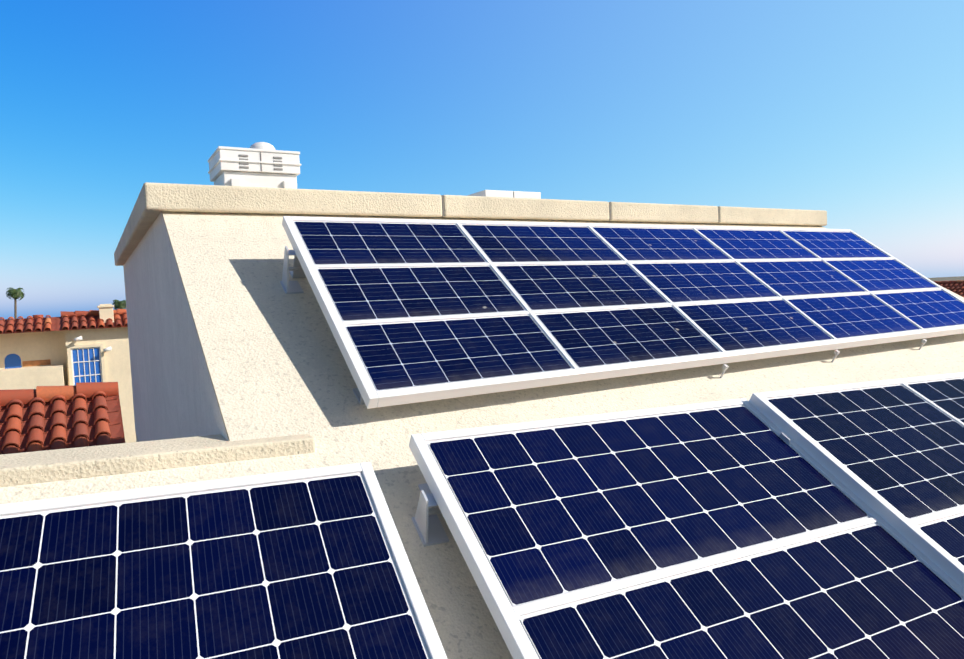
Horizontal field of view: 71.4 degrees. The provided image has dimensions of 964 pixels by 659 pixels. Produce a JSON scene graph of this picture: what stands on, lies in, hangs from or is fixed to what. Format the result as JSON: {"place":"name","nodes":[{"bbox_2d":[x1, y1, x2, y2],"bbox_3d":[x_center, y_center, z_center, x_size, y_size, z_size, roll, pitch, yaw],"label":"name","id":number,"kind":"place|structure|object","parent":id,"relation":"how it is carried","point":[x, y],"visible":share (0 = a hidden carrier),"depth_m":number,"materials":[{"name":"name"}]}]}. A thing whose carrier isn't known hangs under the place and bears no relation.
{"place":"outdoors","nodes":[
{"label":"outdoors","id":0,"kind":"place"},
{"bbox_2d":[22,359,50,366],"bbox_3d":[-13.300,1.001,20.034,0.700,0.160,0.009,-4,3,-30],"label":"neighbour frieze","id":1,"kind":"object","parent":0,"point":[36,363],"visible":1,"depth_m":20.03,"materials":[{"name":"brown wood"}]},
{"bbox_2d":[0,327,135,442],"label":"neighbour house","id":2,"kind":"structure","parent":0,"point":[45,345],"depth_m":20.19,"materials":[{"name":"beige paint"}]},
{"bbox_2d":[0,315,60,333],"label":"neighbour roof","id":3,"kind":"structure","parent":2,"relation":"on","point":[30,324],"depth_m":19.54,"materials":[{"name":"red tile"}]},
{"bbox_2d":[5,347,102,384],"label":"windows","id":4,"kind":"structure","parent":2,"relation":"in","point":[86,364],"depth_m":20.17,"materials":[{"name":"blue glass"}]},
{"bbox_2d":[67,343,105,385],"bbox_3d":[-11.881,1.183,20.184,0.950,1.472,0.099,-4,3,-30],"label":"window frame","id":5,"kind":"object","parent":2,"relation":"attached to","point":[100,345],"visible":0.56,"depth_m":20.11,"materials":[{"name":"beige paint"}]},
{"bbox_2d":[74,336,111,351],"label":"wall lamps","id":6,"kind":"object","parent":2,"relation":"attached to","point":[104,350],"visible":1,"depth_m":20.09,"materials":[{"name":"white metal"}]},
{"bbox_2d":[60,309,127,330],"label":"neighbour roof","id":7,"kind":"structure","parent":2,"relation":"on","point":[80,320],"depth_m":20.38,"materials":[{"name":"red tile"}]},
{"bbox_2d":[97,304,113,322],"bbox_3d":[-11.576,-0.389,20.681,0.450,0.790,0.450,-4,3,-30],"label":"neighbour chimney","id":8,"kind":"object","parent":7,"relation":"on","point":[105,312],"visible":0.77,"depth_m":20.50,"materials":[{"name":"beige paint"}]},
{"bbox_2d":[0,461,240,503],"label":"parapet wall","id":9,"kind":"structure","parent":0,"point":[72,487],"depth_m":1.56,"materials":[{"name":"paint"}]},
{"bbox_2d":[0,434,315,486],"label":"parapet coping","id":10,"kind":"object","parent":9,"relation":"on","point":[25,468],"visible":0.17,"depth_m":1.64,"materials":[{"name":"concrete"}]},
{"bbox_2d":[0,0,963,318],"label":"sky","id":11,"kind":"structure","parent":0,"point":[852,111],"materials":[{"name":"blue"}]},
{"bbox_2d":[928,276,963,281],"bbox_3d":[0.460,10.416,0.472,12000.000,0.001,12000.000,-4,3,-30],"label":"wall","id":12,"kind":"structure","parent":0,"point":[947,278],"depth_m":2196.54,"materials":[{"name":"beige paint"}]},
{"bbox_2d":[6,287,23,318],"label":"palm","id":13,"kind":"object","parent":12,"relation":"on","point":[17,293],"visible":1,"depth_m":123.56,"materials":[{"name":"green plant"}]},
{"bbox_2d":[112,300,125,309],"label":"tree","id":14,"kind":"object","parent":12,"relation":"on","point":[117,304],"visible":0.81,"depth_m":131.73,"materials":[{"name":"green plant"}]},
{"bbox_2d":[136,212,963,658],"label":"roof","id":15,"kind":"structure","parent":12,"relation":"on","point":[276,364],"depth_m":2.19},
{"bbox_2d":[114,245,128,265],"bbox_3d":[-2.794,-0.614,5.507,0.366,0.115,0.943,-4,3,-30],"label":"coping","id":16,"kind":"object","parent":15,"relation":"on","point":[119,260],"visible":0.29,"depth_m":5.38,"materials":[{"name":"concrete"}]},
{"bbox_2d":[118,226,137,256],"bbox_3d":[-2.274,-0.597,4.623,0.366,0.115,1.092,-4,3,-30],"label":"coping","id":17,"kind":"object","parent":15,"relation":"on","point":[126,249],"visible":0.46,"depth_m":4.45,"materials":[{"name":"concrete"}]},
{"bbox_2d":[126,198,153,243],"bbox_3d":[-1.711,-0.578,3.667,0.366,0.115,1.112,-4,3,-30],"label":"coping","id":18,"kind":"object","parent":15,"relation":"on","point":[137,228],"visible":0.25,"depth_m":3.48,"materials":[{"name":"concrete"}]},
{"bbox_2d":[123,213,228,441],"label":"wall","id":19,"kind":"structure","parent":15,"relation":"attached to","point":[173,392],"depth_m":3.08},
{"bbox_2d":[138,182,441,220],"bbox_3d":[-0.893,-0.599,3.277,1.382,0.115,0.380,-4,3,-30],"label":"coping","id":20,"kind":"object","parent":15,"relation":"on","point":[155,200],"visible":0.92,"depth_m":3.05,"materials":[{"name":"concrete"}]},
{"bbox_2d":[208,142,300,188],"bbox_3d":[-1.073,-0.756,3.157,0.362,0.224,0.312,-4,3,-30],"label":"roof vent","id":21,"kind":"object","parent":20,"relation":"on","point":[261,164],"visible":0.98,"depth_m":3.04,"materials":[{"name":"paint"}]},
{"bbox_2d":[412,483,448,546],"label":"array mounts","id":22,"kind":"object","parent":15,"relation":"on","point":[428,526],"visible":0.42,"depth_m":1.62,"materials":[{"name":"silver metal"}]},
{"bbox_2d":[442,195,608,220],"bbox_3d":[0.191,-0.680,3.914,1.122,0.115,0.380,-4,3,-30],"label":"coping","id":23,"kind":"object","parent":15,"relation":"on","point":[476,207],"visible":0.62,"depth_m":3.72,"materials":[{"name":"concrete"}]},
{"bbox_2d":[441,195,718,222],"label":"coping joints","id":24,"kind":"object","parent":15,"relation":"on","point":[609,210],"visible":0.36,"depth_m":4.04,"materials":[{"name":"grey concrete"}]},
{"bbox_2d":[280,246,926,404],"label":"mounting brackets","id":25,"kind":"object","parent":15,"relation":"on","point":[293,287],"visible":0.31,"depth_m":2.50,"materials":[{"name":"silver metal"}]},
{"bbox_2d":[282,216,963,408],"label":"solar panel array","id":26,"kind":"object","parent":15,"relation":"on","point":[417,310],"visible":1,"depth_m":2.71,"materials":[{"name":"blue glass"}]},
{"bbox_2d":[608,202,717,223],"bbox_3d":[1.090,-0.748,4.442,0.952,0.115,0.380,-4,3,-30],"label":"coping","id":27,"kind":"object","parent":15,"relation":"on","point":[645,212],"visible":0.58,"depth_m":4.26,"materials":[{"name":"concrete"}]},
{"bbox_2d":[409,398,963,658],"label":"solar panel","id":28,"kind":"object","parent":15,"relation":"on","point":[733,529],"visible":1,"depth_m":1.63,"materials":[{"name":"blue glass"}]},
{"bbox_2d":[715,206,826,225],"bbox_3d":[2.028,-0.818,4.992,1.212,0.115,0.380,-4,3,-30],"label":"coping","id":29,"kind":"object","parent":15,"relation":"on","point":[753,216],"visible":0.67,"depth_m":4.80,"materials":[{"name":"concrete"}]},
{"bbox_2d":[779,433,789,444],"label":"array mounts","id":30,"kind":"object","parent":15,"relation":"on","point":[784,437],"visible":0.06,"depth_m":2.13,"materials":[{"name":"grey metal"}]},
{"bbox_2d":[749,372,963,588],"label":"solar panel","id":31,"kind":"object","parent":30,"relation":"on","point":[890,452],"visible":1,"depth_m":2.17,"materials":[{"name":"blue glass"}]},
{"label":"array mounts","id":32,"kind":"object","parent":15,"relation":"on","visible":0},
{"bbox_2d":[0,462,446,658],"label":"solar panel","id":33,"kind":"object","parent":32,"relation":"on","point":[313,563],"visible":1,"depth_m":1.30,"materials":[{"name":"blue glass"}]},
{"bbox_3d":[28.124,3.200,35.759,7.800,8.450,12.000,-4,3,-30],"label":"house","id":34,"kind":"object","parent":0,"visible":0},
{"bbox_2d":[934,280,963,296],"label":"roof","id":35,"kind":"structure","parent":34,"relation":"on","point":[957,287],"depth_m":36.83,"materials":[{"name":"tile"}]},
{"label":"roof vent curb","id":36,"kind":"structure","parent":0,"visible":0},
{"bbox_2d":[467,190,540,198],"bbox_3d":[0.113,-0.858,4.628,0.440,0.130,0.403,-4,3,-30],"label":"roof vent","id":37,"kind":"object","parent":36,"relation":"on","point":[511,194],"visible":0.27,"depth_m":4.45,"materials":[{"name":"paint"}]},
{"bbox_3d":[-8.565,5.857,5.661,10.300,9.460,5.962,-4,3,-30],"label":"wing body","id":38,"kind":"object","parent":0,"visible":0},
{"bbox_2d":[0,382,124,454],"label":"tile roof","id":39,"kind":"structure","parent":38,"relation":"on","point":[44,418],"depth_m":7.24,"materials":[{"name":"tile"}]}
]}

